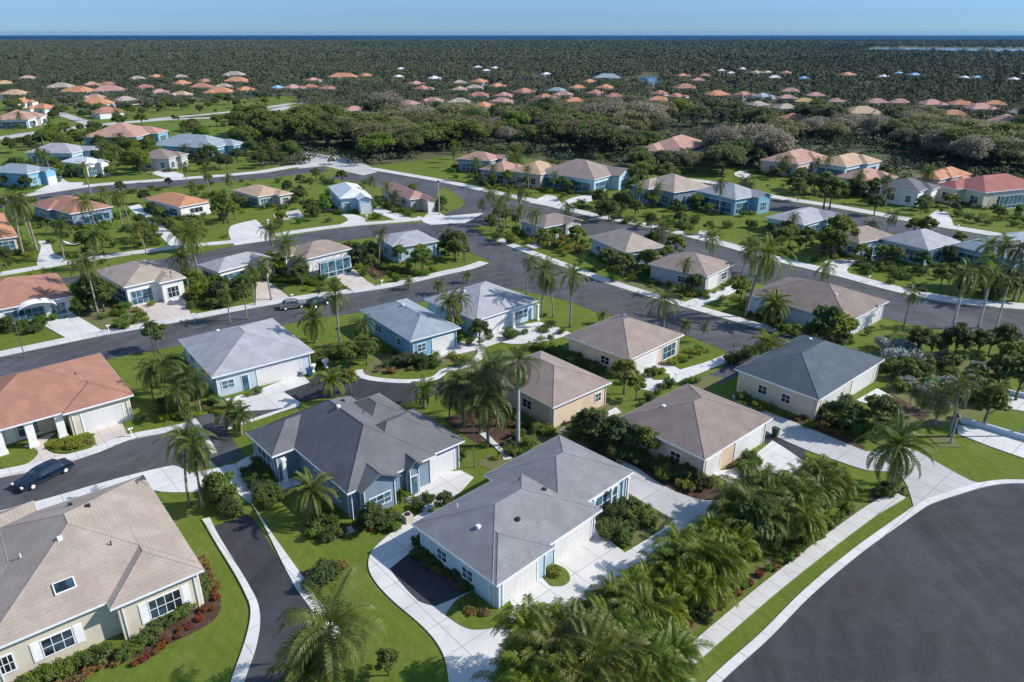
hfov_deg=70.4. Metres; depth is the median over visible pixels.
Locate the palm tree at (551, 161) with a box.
[548,157,556,163]
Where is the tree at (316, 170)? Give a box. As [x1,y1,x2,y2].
[309,167,320,181]
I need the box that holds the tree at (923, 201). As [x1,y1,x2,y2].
[914,197,930,213]
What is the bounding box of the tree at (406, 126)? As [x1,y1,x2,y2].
[393,122,419,148]
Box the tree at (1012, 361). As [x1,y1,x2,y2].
[999,354,1023,400]
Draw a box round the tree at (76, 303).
[68,299,85,316]
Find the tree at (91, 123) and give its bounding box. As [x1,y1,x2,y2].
[85,121,102,128]
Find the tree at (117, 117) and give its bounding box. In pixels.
[110,113,127,122]
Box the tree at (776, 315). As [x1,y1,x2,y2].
[761,307,779,318]
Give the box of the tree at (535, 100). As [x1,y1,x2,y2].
[527,96,560,104]
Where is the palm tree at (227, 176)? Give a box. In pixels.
[220,172,234,200]
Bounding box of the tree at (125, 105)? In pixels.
[120,102,132,113]
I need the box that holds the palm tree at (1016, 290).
[1011,244,1023,300]
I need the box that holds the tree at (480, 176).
[476,173,484,180]
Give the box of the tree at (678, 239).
[664,234,687,249]
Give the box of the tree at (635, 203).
[629,199,643,215]
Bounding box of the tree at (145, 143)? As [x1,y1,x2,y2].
[137,138,156,149]
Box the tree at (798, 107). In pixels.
[793,103,812,113]
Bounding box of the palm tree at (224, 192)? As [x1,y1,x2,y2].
[214,188,231,222]
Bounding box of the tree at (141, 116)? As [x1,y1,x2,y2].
[133,113,147,124]
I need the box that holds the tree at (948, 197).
[943,193,955,205]
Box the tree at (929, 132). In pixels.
[918,125,965,159]
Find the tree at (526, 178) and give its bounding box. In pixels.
[521,176,530,183]
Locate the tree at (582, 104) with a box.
[573,102,592,109]
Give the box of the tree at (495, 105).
[488,102,504,109]
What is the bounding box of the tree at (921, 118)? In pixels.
[904,112,938,124]
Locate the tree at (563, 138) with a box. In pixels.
[554,134,576,148]
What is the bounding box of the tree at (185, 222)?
[173,220,201,248]
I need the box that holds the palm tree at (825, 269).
[812,260,837,280]
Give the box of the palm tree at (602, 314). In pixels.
[595,309,609,320]
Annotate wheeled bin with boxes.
[305,367,311,375]
[771,426,780,436]
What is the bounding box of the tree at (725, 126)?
[702,118,742,141]
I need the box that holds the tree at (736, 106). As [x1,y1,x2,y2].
[726,102,746,110]
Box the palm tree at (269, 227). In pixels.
[256,221,281,249]
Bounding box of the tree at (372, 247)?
[366,241,383,262]
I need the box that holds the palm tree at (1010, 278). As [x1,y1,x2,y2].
[993,269,1023,326]
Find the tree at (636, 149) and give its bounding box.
[627,146,651,159]
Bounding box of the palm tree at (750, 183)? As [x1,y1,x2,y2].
[744,180,755,188]
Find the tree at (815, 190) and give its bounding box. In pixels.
[811,188,818,194]
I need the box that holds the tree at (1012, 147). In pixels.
[983,137,1023,170]
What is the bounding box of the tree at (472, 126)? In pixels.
[451,118,491,149]
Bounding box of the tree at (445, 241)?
[441,237,449,255]
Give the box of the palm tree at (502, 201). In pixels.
[493,195,508,226]
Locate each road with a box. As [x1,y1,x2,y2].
[0,106,297,139]
[0,167,328,207]
[0,264,488,376]
[0,428,245,510]
[59,112,90,124]
[61,223,457,288]
[150,101,349,119]
[184,406,299,429]
[215,514,328,681]
[284,365,443,403]
[295,151,376,174]
[328,173,1023,339]
[360,173,511,227]
[429,228,793,385]
[711,185,988,240]
[722,484,1023,681]
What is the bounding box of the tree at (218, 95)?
[215,92,223,101]
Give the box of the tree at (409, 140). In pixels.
[394,131,423,156]
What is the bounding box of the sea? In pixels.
[0,35,1023,39]
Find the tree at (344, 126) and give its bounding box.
[322,119,358,148]
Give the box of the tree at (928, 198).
[921,195,933,209]
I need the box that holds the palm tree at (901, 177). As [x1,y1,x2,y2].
[892,172,910,179]
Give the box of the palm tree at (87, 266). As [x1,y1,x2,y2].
[68,251,104,316]
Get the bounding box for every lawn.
[0,95,1023,681]
[0,450,34,468]
[44,430,95,453]
[435,187,463,210]
[445,591,511,629]
[543,564,569,585]
[653,372,669,379]
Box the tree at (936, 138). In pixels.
[921,125,958,162]
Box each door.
[4,428,15,443]
[49,176,56,184]
[82,404,124,431]
[242,375,249,390]
[257,359,300,385]
[361,205,369,213]
[411,475,417,493]
[429,203,433,211]
[430,451,454,479]
[433,335,452,351]
[481,315,504,335]
[504,562,536,603]
[555,519,591,563]
[635,351,657,372]
[706,454,719,476]
[708,275,717,289]
[734,427,762,459]
[819,387,843,416]
[851,367,874,394]
[863,309,879,328]
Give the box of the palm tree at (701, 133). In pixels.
[696,129,705,139]
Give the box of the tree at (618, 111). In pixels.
[608,109,638,117]
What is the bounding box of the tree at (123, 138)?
[118,136,131,140]
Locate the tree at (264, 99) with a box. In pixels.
[261,97,269,102]
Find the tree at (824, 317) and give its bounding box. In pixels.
[802,304,851,340]
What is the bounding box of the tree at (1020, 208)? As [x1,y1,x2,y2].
[1014,204,1023,213]
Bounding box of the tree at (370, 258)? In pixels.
[363,254,379,272]
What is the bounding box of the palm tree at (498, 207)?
[489,199,507,232]
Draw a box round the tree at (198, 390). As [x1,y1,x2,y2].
[182,382,206,406]
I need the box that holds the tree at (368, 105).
[360,99,385,111]
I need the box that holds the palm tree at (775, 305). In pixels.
[759,294,785,317]
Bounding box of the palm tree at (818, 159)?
[812,156,823,173]
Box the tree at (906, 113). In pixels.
[897,106,926,118]
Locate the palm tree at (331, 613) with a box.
[275,565,387,681]
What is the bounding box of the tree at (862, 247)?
[852,243,871,258]
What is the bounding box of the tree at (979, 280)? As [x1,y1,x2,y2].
[958,270,982,292]
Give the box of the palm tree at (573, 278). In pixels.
[554,262,588,327]
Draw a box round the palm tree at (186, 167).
[177,160,192,187]
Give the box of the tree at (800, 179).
[792,177,810,192]
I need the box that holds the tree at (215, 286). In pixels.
[207,281,230,294]
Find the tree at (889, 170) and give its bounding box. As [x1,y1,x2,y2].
[885,169,896,175]
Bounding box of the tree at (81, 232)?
[74,223,105,255]
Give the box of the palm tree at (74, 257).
[62,248,92,274]
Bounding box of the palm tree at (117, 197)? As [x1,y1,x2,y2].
[106,188,126,225]
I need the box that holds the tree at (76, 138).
[73,134,83,145]
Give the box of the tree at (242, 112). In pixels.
[228,102,267,124]
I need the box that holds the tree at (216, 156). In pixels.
[210,152,222,167]
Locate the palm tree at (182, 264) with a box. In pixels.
[165,247,196,285]
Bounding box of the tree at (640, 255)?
[638,249,655,266]
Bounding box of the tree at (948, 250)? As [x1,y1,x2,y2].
[941,245,958,263]
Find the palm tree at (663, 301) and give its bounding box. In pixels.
[645,287,684,327]
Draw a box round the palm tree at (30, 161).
[25,157,36,164]
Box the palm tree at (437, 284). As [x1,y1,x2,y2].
[430,278,446,293]
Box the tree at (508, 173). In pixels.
[501,169,512,181]
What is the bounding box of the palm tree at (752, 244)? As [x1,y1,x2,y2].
[737,232,764,276]
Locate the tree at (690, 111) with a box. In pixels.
[680,105,711,126]
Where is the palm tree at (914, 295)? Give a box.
[901,283,926,326]
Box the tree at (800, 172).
[790,168,807,177]
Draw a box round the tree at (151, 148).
[147,145,162,151]
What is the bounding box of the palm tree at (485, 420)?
[456,377,514,445]
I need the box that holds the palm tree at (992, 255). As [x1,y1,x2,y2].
[978,251,1008,298]
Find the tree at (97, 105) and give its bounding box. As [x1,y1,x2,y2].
[92,102,105,108]
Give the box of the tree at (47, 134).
[40,130,58,142]
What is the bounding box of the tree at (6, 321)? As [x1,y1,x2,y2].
[0,315,15,332]
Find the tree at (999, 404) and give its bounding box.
[971,385,1012,421]
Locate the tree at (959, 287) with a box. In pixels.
[951,279,970,297]
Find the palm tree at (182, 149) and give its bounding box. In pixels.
[177,143,191,152]
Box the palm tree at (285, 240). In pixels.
[270,231,301,276]
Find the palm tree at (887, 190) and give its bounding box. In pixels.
[878,183,896,201]
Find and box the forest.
[0,38,1023,178]
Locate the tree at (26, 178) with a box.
[18,175,32,189]
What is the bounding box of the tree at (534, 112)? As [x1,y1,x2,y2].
[522,106,545,124]
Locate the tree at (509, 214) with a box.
[499,208,511,224]
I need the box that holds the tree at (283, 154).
[276,151,286,163]
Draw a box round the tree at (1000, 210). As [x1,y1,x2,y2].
[992,206,1007,221]
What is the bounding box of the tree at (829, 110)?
[811,104,852,118]
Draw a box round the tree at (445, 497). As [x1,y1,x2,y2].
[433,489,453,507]
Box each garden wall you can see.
[961,417,1023,440]
[1003,387,1023,397]
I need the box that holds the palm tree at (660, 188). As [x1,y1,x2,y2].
[650,181,663,206]
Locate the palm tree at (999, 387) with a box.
[981,376,1016,422]
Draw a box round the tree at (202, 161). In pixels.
[196,159,209,166]
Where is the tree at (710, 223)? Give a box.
[703,220,715,228]
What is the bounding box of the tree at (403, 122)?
[399,120,415,123]
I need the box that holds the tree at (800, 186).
[791,181,808,200]
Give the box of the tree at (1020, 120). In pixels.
[1012,115,1023,124]
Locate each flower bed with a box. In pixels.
[47,554,220,681]
[81,302,147,329]
[206,484,245,519]
[301,566,316,576]
[320,522,346,538]
[357,256,391,279]
[364,351,477,374]
[444,409,515,448]
[478,452,510,469]
[508,401,624,447]
[587,445,721,499]
[595,493,673,545]
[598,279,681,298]
[683,501,862,637]
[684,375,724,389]
[726,455,744,468]
[783,416,865,448]
[869,485,904,502]
[870,349,997,427]
[891,394,929,420]
[926,434,959,447]
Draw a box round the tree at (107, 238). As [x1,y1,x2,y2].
[89,230,112,253]
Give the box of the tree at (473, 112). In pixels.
[453,108,485,118]
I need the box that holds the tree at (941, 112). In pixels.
[919,105,947,115]
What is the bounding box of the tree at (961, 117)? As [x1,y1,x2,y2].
[954,110,978,120]
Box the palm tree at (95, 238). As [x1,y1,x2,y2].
[78,224,111,270]
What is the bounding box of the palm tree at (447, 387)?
[433,379,460,417]
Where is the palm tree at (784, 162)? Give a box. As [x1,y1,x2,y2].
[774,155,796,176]
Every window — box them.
[0,122,26,127]
[0,240,16,252]
[0,652,17,675]
[4,305,45,323]
[16,421,40,438]
[29,120,36,126]
[32,156,69,163]
[32,177,37,184]
[39,211,46,217]
[39,627,76,657]
[49,301,67,314]
[67,167,84,175]
[88,166,96,176]
[112,287,127,302]
[130,287,153,305]
[147,587,182,620]
[153,204,177,215]
[167,149,204,158]
[167,285,179,297]
[190,206,202,213]
[203,270,213,279]
[221,378,234,389]
[223,269,244,280]
[237,193,257,206]
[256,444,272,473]
[260,197,272,206]
[282,197,288,202]
[333,486,340,502]
[344,202,350,209]
[369,489,391,504]
[375,324,382,334]
[396,336,401,346]
[417,342,425,351]
[436,545,447,564]
[461,564,472,584]
[462,162,487,171]
[483,173,502,184]
[515,308,527,320]
[517,176,521,182]
[522,397,531,410]
[531,178,535,184]
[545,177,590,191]
[595,180,607,189]
[595,391,601,402]
[595,484,617,516]
[600,354,609,365]
[621,178,627,186]
[637,192,643,199]
[640,440,651,450]
[661,194,669,203]
[662,341,675,360]
[669,449,680,463]
[677,275,684,282]
[700,196,731,213]
[721,271,726,279]
[735,201,747,213]
[757,384,767,395]
[759,201,766,210]
[780,392,790,404]
[804,224,818,236]
[816,167,842,174]
[846,167,858,172]
[847,245,854,252]
[887,193,894,200]
[903,248,920,263]
[904,195,910,202]
[926,248,941,263]
[941,191,949,198]
[956,251,1008,268]
[969,195,978,203]
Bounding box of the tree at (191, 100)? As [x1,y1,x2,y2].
[188,98,196,106]
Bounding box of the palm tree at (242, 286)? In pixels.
[232,280,252,319]
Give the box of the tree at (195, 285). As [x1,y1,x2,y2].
[188,280,208,295]
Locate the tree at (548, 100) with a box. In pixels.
[525,96,557,106]
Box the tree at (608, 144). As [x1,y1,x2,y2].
[602,127,621,152]
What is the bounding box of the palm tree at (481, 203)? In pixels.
[474,197,488,223]
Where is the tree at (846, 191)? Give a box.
[842,188,850,198]
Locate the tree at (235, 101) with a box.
[232,99,240,104]
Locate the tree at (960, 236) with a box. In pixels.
[952,231,969,241]
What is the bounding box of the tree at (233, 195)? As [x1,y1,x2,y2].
[230,193,239,201]
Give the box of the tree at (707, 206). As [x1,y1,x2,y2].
[704,203,713,212]
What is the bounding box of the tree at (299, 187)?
[295,185,304,198]
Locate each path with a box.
[0,433,100,477]
[230,454,301,502]
[310,502,355,539]
[392,337,499,357]
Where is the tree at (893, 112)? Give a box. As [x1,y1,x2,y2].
[878,106,910,118]
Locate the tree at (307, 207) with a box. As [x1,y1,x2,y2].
[302,203,312,217]
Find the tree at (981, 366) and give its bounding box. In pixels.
[966,362,986,374]
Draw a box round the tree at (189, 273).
[183,268,200,281]
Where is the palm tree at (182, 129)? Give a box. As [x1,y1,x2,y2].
[177,125,187,133]
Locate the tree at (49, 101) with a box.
[43,98,54,104]
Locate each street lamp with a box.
[11,312,25,356]
[146,324,153,355]
[437,180,439,214]
[472,421,474,467]
[949,414,960,443]
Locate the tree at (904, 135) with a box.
[886,127,922,150]
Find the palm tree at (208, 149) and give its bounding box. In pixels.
[197,142,213,159]
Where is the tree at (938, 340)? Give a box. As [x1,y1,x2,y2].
[925,333,945,352]
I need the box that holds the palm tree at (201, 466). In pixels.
[177,439,218,501]
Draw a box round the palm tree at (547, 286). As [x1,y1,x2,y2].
[535,274,559,316]
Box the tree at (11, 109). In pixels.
[5,107,17,111]
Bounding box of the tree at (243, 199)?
[238,196,248,207]
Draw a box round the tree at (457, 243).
[445,239,464,261]
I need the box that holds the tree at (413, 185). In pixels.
[408,183,416,189]
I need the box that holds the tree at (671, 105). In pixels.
[653,100,678,113]
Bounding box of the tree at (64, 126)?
[55,121,71,131]
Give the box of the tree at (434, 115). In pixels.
[409,110,443,121]
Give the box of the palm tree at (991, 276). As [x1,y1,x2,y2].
[976,259,1008,327]
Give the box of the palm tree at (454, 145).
[448,139,462,162]
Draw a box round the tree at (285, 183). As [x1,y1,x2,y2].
[281,180,292,190]
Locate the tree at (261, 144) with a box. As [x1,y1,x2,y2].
[257,141,265,147]
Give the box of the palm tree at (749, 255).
[738,243,759,278]
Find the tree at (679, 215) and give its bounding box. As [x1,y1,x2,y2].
[673,211,687,229]
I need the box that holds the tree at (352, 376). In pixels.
[340,367,359,393]
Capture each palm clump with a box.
[469,593,614,681]
[501,601,653,681]
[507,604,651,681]
[572,570,670,623]
[585,595,717,681]
[588,583,677,626]
[611,630,666,681]
[612,558,695,631]
[631,533,717,615]
[649,610,701,681]
[650,521,754,608]
[656,542,735,612]
[688,510,762,585]
[706,468,815,552]
[731,462,803,502]
[738,460,828,517]
[763,477,833,545]
[772,457,848,513]
[795,453,863,505]
[980,276,1016,299]
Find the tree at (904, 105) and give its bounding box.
[895,103,911,110]
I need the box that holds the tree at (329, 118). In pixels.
[302,111,341,146]
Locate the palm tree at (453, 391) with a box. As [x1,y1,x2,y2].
[435,369,474,424]
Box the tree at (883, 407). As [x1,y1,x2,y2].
[860,394,901,430]
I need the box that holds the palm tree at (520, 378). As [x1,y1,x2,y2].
[492,343,545,446]
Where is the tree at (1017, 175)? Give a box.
[1013,173,1022,178]
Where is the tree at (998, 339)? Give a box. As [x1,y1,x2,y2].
[985,329,1005,355]
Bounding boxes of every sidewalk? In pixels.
[0,217,426,275]
[0,261,487,356]
[0,423,186,475]
[1,465,226,510]
[5,160,351,199]
[224,464,340,637]
[368,168,1023,309]
[495,238,822,337]
[689,178,1001,235]
[689,493,905,663]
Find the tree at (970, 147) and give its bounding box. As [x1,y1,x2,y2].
[943,133,997,168]
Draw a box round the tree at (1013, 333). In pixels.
[991,322,1023,352]
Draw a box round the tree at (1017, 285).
[1014,278,1023,301]
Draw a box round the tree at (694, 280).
[683,273,705,296]
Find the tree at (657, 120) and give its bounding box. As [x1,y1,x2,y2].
[646,113,671,131]
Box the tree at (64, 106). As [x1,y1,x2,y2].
[60,104,69,113]
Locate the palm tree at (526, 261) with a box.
[522,253,542,293]
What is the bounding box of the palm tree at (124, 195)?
[108,191,129,224]
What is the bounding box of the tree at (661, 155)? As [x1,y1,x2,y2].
[652,149,672,163]
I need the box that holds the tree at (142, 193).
[136,189,150,203]
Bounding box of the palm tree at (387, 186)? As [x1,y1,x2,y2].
[380,181,392,206]
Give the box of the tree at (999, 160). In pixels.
[981,131,1023,165]
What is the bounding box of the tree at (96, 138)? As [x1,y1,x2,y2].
[92,134,106,141]
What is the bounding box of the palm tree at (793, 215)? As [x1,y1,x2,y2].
[787,212,801,240]
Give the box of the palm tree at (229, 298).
[216,282,239,323]
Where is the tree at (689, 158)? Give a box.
[668,150,703,172]
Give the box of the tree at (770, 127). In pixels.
[744,123,784,131]
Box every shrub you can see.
[13,675,29,681]
[20,670,33,681]
[20,673,35,681]
[24,321,41,332]
[30,661,52,681]
[33,666,49,681]
[40,666,60,681]
[46,440,61,448]
[48,657,72,677]
[50,655,75,678]
[53,654,79,680]
[57,436,69,443]
[63,674,76,681]
[64,440,77,449]
[70,650,82,669]
[72,440,86,447]
[72,649,88,665]
[75,643,97,668]
[76,670,88,681]
[81,666,96,676]
[88,640,114,664]
[95,661,108,670]
[109,658,122,667]
[112,320,129,328]
[114,646,134,660]
[116,640,134,657]
[125,635,144,651]
[127,634,148,652]
[129,658,139,666]
[136,625,160,644]
[140,653,150,661]
[149,620,166,631]
[149,645,160,654]
[152,612,173,627]
[155,403,175,416]
[156,640,166,648]
[161,636,171,643]
[162,393,180,403]
[167,603,189,621]
[174,600,191,617]
[174,628,183,638]
[177,406,193,419]
[183,290,196,299]
[183,621,194,630]
[195,615,203,622]
[198,291,214,298]
[198,571,208,580]
[199,555,210,564]
[199,604,207,613]
[200,578,213,592]
[202,563,212,570]
[202,591,208,598]
[205,294,221,307]
[206,394,222,403]
[206,488,224,502]
[208,575,216,581]
[209,586,217,593]
[211,593,220,599]
[212,579,221,587]
[213,490,233,504]
[215,495,239,511]
[217,296,232,306]
[224,500,243,517]
[237,463,256,476]
[242,468,258,482]
[246,477,259,490]
[250,455,260,462]
[251,484,269,502]
[252,458,263,467]
[253,481,267,491]
[257,463,268,471]
[260,496,277,508]
[265,479,278,490]
[270,485,285,500]
[300,572,326,590]
[303,513,320,527]
[304,520,325,538]
[308,557,338,584]
[310,351,323,361]
[310,355,324,366]
[316,508,334,523]
[319,558,336,578]
[320,523,338,542]
[321,558,340,575]
[325,349,335,359]
[327,347,344,358]
[332,565,342,579]
[333,522,348,535]
[339,559,348,568]
[352,519,364,531]
[380,514,393,527]
[383,507,396,513]
[384,366,396,373]
[387,521,401,531]
[388,510,400,519]
[393,351,408,365]
[396,486,409,497]
[396,491,410,502]
[401,352,414,365]
[408,493,421,502]
[409,546,423,560]
[410,533,419,546]
[411,497,425,510]
[412,351,429,365]
[413,537,419,548]
[415,546,428,559]
[416,353,434,365]
[417,542,427,553]
[420,554,435,568]
[435,558,441,566]
[435,567,442,576]
[451,568,461,580]
[458,446,467,461]
[458,579,469,592]
[459,597,474,610]
[464,580,474,590]
[464,593,475,600]
[464,606,476,615]
[477,607,490,616]
[501,437,514,447]
[502,443,518,455]
[505,418,515,426]
[506,236,516,243]
[511,409,527,420]
[511,428,526,438]
[520,416,533,427]
[523,436,537,446]
[527,420,541,429]
[532,340,546,350]
[540,422,555,435]
[546,564,561,578]
[566,351,581,356]
[568,428,583,439]
[580,430,592,440]
[588,432,602,446]
[589,363,602,373]
[597,517,616,529]
[597,527,614,539]
[604,501,626,519]
[605,514,621,525]
[606,443,628,462]
[613,495,633,509]
[613,523,622,538]
[614,525,634,545]
[621,443,638,451]
[622,505,640,518]
[623,520,636,532]
[626,448,640,462]
[626,496,642,508]
[626,517,641,529]
[632,453,648,465]
[637,502,656,517]
[640,510,659,527]
[643,365,658,376]
[644,458,661,470]
[652,453,673,468]
[653,462,672,482]
[665,457,680,465]
[666,465,678,478]
[673,477,686,487]
[674,462,696,478]
[681,481,696,491]
[685,477,698,486]
[691,469,713,489]
[695,484,705,490]
[698,607,714,623]
[708,474,720,486]
[714,599,728,608]
[726,350,737,361]
[734,352,742,361]
[735,390,752,400]
[735,587,743,596]
[737,459,753,469]
[739,577,748,589]
[743,344,757,356]
[744,448,760,461]
[748,578,753,585]
[751,398,767,410]
[754,308,763,318]
[755,569,764,577]
[767,318,782,327]
[771,562,782,570]
[781,321,801,336]
[788,548,801,557]
[802,328,817,336]
[803,419,815,427]
[819,401,827,415]
[819,420,831,426]
[821,403,839,420]
[827,333,848,345]
[829,413,851,426]
[837,415,868,432]
[846,417,876,439]
[846,420,878,440]
[874,335,892,351]
[878,347,909,358]
[879,355,899,370]
[879,486,896,497]
[880,480,896,488]
[888,363,910,377]
[891,338,915,351]
[892,376,913,392]
[895,351,916,359]
[896,485,909,496]
[897,375,915,383]
[899,332,910,338]
[905,347,926,359]
[908,367,922,377]
[909,342,923,352]
[912,356,937,373]
[915,381,933,393]
[917,348,936,361]
[917,371,940,385]
[934,374,957,382]
[937,356,954,367]
[937,381,955,391]
[940,365,959,374]
[942,349,969,366]
[963,360,989,375]
[963,385,985,402]
[982,379,1000,387]
[991,374,1009,387]
[993,365,1002,374]
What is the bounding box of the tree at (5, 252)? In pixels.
[0,246,13,267]
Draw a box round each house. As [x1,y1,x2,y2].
[0,80,14,84]
[0,89,27,98]
[0,110,47,128]
[0,163,57,187]
[0,213,17,252]
[0,273,72,324]
[0,353,133,455]
[0,475,204,681]
[7,98,38,107]
[20,75,36,78]
[23,103,53,113]
[24,143,98,164]
[30,195,113,226]
[47,82,74,88]
[59,86,92,95]
[60,156,109,176]
[75,97,115,108]
[81,94,105,99]
[82,82,101,85]
[82,122,168,146]
[90,106,123,118]
[91,85,127,94]
[95,259,185,306]
[100,81,114,84]
[114,96,137,105]
[130,76,144,79]
[136,84,153,90]
[140,149,188,170]
[144,192,210,217]
[148,74,163,77]
[153,89,169,93]
[154,134,245,158]
[169,91,193,98]
[171,80,191,87]
[173,74,187,77]
[178,318,313,395]
[190,83,212,87]
[197,251,274,280]
[198,79,211,82]
[203,87,235,96]
[213,83,232,87]
[222,71,246,75]
[224,77,248,84]
[232,185,292,207]
[237,86,256,90]
[245,393,464,518]
[272,239,352,277]
[282,84,305,88]
[303,84,318,88]
[306,77,321,81]
[318,86,335,89]
[328,73,356,78]
[328,182,372,213]
[344,106,361,112]
[359,73,371,76]
[359,298,460,354]
[376,230,438,262]
[379,181,435,211]
[402,100,420,105]
[407,81,425,87]
[412,435,633,608]
[414,85,434,91]
[421,97,443,101]
[423,281,539,337]
[429,76,441,80]
[448,98,469,102]
[451,80,466,86]
[451,86,466,90]
[457,151,507,171]
[466,84,483,88]
[469,92,488,98]
[470,79,489,85]
[478,102,494,108]
[479,161,522,185]
[488,83,507,87]
[489,97,512,102]
[494,92,511,96]
[496,351,611,427]
[510,160,555,186]
[512,88,535,93]
[518,213,582,237]
[534,93,557,98]
[545,159,630,191]
[548,87,565,91]
[553,91,572,99]
[564,313,684,378]
[565,97,582,102]
[568,85,586,89]
[584,79,596,82]
[586,90,604,96]
[589,228,664,268]
[594,73,620,78]
[595,84,614,89]
[604,93,622,97]
[620,383,772,477]
[630,173,709,208]
[645,134,706,163]
[647,251,735,291]
[649,96,668,101]
[650,90,668,97]
[666,93,688,100]
[671,83,695,89]
[675,73,690,76]
[690,78,704,81]
[695,182,772,215]
[704,90,730,99]
[732,91,755,99]
[734,334,884,419]
[746,276,888,333]
[747,101,770,106]
[749,70,763,73]
[751,93,775,100]
[760,148,827,176]
[765,207,839,236]
[770,103,794,113]
[775,94,798,99]
[778,113,809,120]
[781,88,799,95]
[794,98,811,102]
[806,92,825,97]
[812,152,881,174]
[821,225,891,259]
[828,98,848,106]
[836,167,898,194]
[838,72,856,75]
[848,106,881,114]
[864,98,889,104]
[878,177,940,206]
[880,228,960,265]
[888,98,911,106]
[915,169,961,183]
[917,99,948,109]
[923,166,972,179]
[934,173,1023,208]
[945,109,968,115]
[947,99,973,107]
[951,231,1023,270]
[962,103,999,114]
[982,100,1007,105]
[985,114,1014,121]
[1008,109,1021,114]
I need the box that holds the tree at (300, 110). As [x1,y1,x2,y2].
[282,105,327,140]
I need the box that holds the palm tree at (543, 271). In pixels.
[523,255,564,317]
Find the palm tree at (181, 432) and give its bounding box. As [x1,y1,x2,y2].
[151,411,218,505]
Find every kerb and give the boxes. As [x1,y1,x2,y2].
[191,417,214,452]
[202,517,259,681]
[228,404,299,428]
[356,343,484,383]
[707,507,918,681]
[913,479,1023,510]
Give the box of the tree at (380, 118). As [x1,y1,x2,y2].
[359,113,396,124]
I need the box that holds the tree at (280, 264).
[271,261,287,275]
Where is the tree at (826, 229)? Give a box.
[815,224,838,257]
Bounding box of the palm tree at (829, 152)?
[820,148,837,155]
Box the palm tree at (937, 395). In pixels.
[916,378,965,426]
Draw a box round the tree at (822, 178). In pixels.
[813,171,844,209]
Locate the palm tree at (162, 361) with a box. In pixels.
[138,350,187,389]
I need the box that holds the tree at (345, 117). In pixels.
[335,116,360,137]
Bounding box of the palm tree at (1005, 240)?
[990,232,1017,268]
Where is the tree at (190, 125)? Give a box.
[185,121,197,132]
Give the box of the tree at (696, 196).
[689,192,705,209]
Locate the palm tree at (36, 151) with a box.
[32,145,43,165]
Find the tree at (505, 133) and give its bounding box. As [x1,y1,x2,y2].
[494,126,516,147]
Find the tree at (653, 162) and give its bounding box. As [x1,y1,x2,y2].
[635,159,656,178]
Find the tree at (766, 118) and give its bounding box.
[752,114,776,124]
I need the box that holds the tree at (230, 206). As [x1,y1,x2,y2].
[217,199,236,222]
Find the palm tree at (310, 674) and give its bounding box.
[264,633,354,681]
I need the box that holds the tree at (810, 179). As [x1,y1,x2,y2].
[806,174,817,194]
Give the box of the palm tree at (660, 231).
[647,216,673,242]
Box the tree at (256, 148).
[252,146,261,150]
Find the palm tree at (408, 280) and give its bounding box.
[402,276,415,289]
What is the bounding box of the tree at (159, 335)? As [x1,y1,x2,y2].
[139,322,167,350]
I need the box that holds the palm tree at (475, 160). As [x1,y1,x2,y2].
[469,156,481,180]
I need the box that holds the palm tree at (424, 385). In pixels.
[408,374,438,407]
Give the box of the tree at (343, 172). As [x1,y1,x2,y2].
[335,170,347,181]
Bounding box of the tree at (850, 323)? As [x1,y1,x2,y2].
[815,310,859,342]
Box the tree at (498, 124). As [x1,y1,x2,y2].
[488,121,507,140]
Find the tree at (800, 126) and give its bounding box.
[779,118,809,135]
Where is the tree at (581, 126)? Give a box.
[572,123,603,152]
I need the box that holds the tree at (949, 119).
[934,115,965,124]
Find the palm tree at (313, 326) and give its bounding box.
[294,299,330,342]
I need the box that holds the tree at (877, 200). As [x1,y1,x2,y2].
[867,193,886,215]
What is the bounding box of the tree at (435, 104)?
[427,100,441,107]
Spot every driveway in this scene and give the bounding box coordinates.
[34,175,83,191]
[37,241,63,267]
[44,313,100,336]
[89,422,126,445]
[128,204,181,245]
[137,298,190,320]
[146,171,183,177]
[225,374,309,410]
[229,220,276,244]
[256,280,287,302]
[273,209,303,219]
[329,209,365,223]
[336,268,373,292]
[368,511,686,681]
[371,207,409,219]
[390,548,469,605]
[403,470,473,510]
[422,211,482,224]
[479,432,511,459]
[492,322,569,343]
[526,241,550,248]
[529,195,561,205]
[560,407,620,431]
[562,194,591,205]
[619,460,727,530]
[639,354,728,391]
[686,285,738,305]
[698,231,718,238]
[713,440,802,483]
[732,394,979,505]
[734,170,750,178]
[764,431,805,459]
[824,259,854,272]
[856,388,892,403]
[929,210,952,224]
[957,425,1023,458]
[1008,396,1023,411]
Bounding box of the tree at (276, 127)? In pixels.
[255,117,295,143]
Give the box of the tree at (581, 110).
[569,105,589,114]
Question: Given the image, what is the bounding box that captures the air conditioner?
[401,511,413,524]
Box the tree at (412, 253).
[409,243,431,269]
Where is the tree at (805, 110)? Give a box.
[798,104,822,117]
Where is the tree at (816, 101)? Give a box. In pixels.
[807,98,833,105]
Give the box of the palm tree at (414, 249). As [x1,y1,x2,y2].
[410,245,426,269]
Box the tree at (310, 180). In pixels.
[304,177,314,189]
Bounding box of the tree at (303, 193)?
[298,189,307,199]
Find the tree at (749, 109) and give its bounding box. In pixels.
[744,105,757,110]
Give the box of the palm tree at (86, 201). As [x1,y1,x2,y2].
[68,190,98,224]
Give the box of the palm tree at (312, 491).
[283,466,339,517]
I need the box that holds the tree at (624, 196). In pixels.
[612,190,632,211]
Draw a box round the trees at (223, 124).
[0,92,774,201]
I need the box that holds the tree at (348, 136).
[344,125,358,140]
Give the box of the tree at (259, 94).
[255,92,262,100]
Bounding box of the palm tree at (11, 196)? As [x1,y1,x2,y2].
[0,185,33,255]
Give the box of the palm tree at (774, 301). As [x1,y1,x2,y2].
[752,288,795,327]
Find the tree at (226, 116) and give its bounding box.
[223,113,232,125]
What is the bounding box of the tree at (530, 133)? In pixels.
[512,124,546,144]

